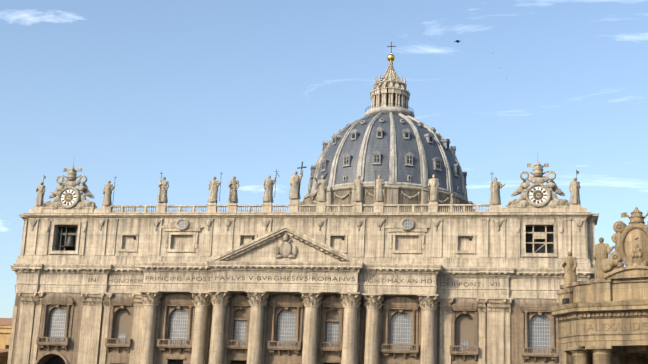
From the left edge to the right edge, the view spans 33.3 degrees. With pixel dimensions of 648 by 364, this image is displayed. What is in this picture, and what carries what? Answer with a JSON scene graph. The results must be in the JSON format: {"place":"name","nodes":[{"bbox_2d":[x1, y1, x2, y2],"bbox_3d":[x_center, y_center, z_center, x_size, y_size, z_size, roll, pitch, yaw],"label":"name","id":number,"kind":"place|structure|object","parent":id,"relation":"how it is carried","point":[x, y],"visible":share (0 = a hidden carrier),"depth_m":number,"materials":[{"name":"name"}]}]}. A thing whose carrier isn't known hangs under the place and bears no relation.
{"place":"outdoors","nodes":[
{"label":"outdoors","id":0,"kind":"place"},
{"bbox_2d":[0,0,647,317],"label":"sky","id":1,"kind":"structure","parent":0,"point":[191,92],"materials":[{"name":"blue"}]},
{"bbox_2d":[309,114,462,195],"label":"dome lead shell","id":2,"kind":"object","parent":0,"point":[382,146],"visible":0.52,"depth_m":341.52},
{"bbox_2d":[306,106,467,200],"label":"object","id":3,"kind":"object","parent":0,"point":[404,113],"visible":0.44,"depth_m":343.72,"materials":[{"name":"beige stone"}]},
{"bbox_2d":[310,118,466,182],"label":"dome dormers","id":4,"kind":"object","parent":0,"point":[427,136],"visible":0.31,"depth_m":346.24,"materials":[{"name":"beige stone"}]},
{"bbox_3d":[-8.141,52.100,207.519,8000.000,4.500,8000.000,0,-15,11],"label":"piazza ground","id":5,"kind":"structure","parent":0,"visible":0},
{"bbox_2d":[0,325,11,363],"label":"vatican buildings","id":6,"kind":"structure","parent":5,"relation":"on","point":[5,331],"depth_m":239.07,"materials":[{"name":"paint"}]},
{"bbox_2d":[0,318,11,357],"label":"roof","id":7,"kind":"structure","parent":6,"relation":"on","point":[5,321],"depth_m":240.56,"materials":[{"name":"brown tile"}]},
{"bbox_2d":[10,199,598,363],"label":"facade","id":8,"kind":"structure","parent":5,"relation":"on","point":[420,248],"depth_m":213.25,"materials":[{"name":"beige stone"}]},
{"bbox_2d":[5,96,553,363],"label":"window openings","id":9,"kind":"object","parent":8,"relation":"part of","point":[60,360],"visible":0.23,"depth_m":216.81,"materials":[{"name":"black"}]},
{"bbox_2d":[41,42,578,304],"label":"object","id":10,"kind":"object","parent":9,"relation":"on","point":[70,241],"visible":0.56,"depth_m":228.05,"materials":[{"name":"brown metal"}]},
{"bbox_2d":[7,290,557,363],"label":"columns","id":11,"kind":"structure","parent":8,"relation":"attached to","point":[145,324],"depth_m":210.43,"materials":[{"name":"beige stone"}]},
{"bbox_2d":[111,308,473,363],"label":"facade recesses","id":12,"kind":"object","parent":8,"relation":"in","point":[464,327],"visible":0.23,"depth_m":211.19,"materials":[{"name":"brown stone"}]},
{"bbox_2d":[48,220,550,352],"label":"window glazing","id":13,"kind":"structure","parent":8,"relation":"on","point":[539,331],"depth_m":212.51,"materials":[{"name":"grey glass"}]},
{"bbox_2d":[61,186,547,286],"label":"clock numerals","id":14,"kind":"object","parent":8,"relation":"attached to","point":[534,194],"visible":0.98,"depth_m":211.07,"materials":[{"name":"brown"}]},
{"bbox_2d":[30,161,583,257],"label":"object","id":15,"kind":"object","parent":8,"relation":"on","point":[537,178],"visible":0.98,"depth_m":218.39,"materials":[{"name":"stone"}]},
{"bbox_2d":[61,186,547,205],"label":"clock faces","id":16,"kind":"object","parent":15,"relation":"attached to","point":[530,193],"visible":0.27,"depth_m":211.24,"materials":[{"name":"beige stone"}]},
{"bbox_2d":[65,192,541,200],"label":"clock centres","id":17,"kind":"structure","parent":16,"relation":"attached to","point":[534,196],"depth_m":220.10,"materials":[{"name":"brown"}]},
{"bbox_2d":[300,61,474,211],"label":"dome drum attic lantern","id":18,"kind":"object","parent":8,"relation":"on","point":[390,83],"visible":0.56,"depth_m":337.55,"materials":[{"name":"beige stone"}]},
{"bbox_2d":[387,53,394,61],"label":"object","id":19,"kind":"object","parent":18,"relation":"on","point":[390,56],"visible":0.9,"depth_m":370.99,"materials":[{"name":"gold metal"}]},
{"bbox_2d":[550,265,647,363],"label":"colonnade pavilion","id":20,"kind":"structure","parent":5,"relation":"on","point":[617,296],"depth_m":92.07,"materials":[{"name":"beige stone"}]},
{"bbox_2d":[562,207,647,288],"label":"statues","id":21,"kind":"object","parent":20,"relation":"on","point":[630,240],"visible":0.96,"depth_m":92.79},
{"bbox_2d":[587,322,645,330],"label":"inscription","id":22,"kind":"object","parent":20,"relation":"on","point":[624,325],"visible":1,"depth_m":91.11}
]}

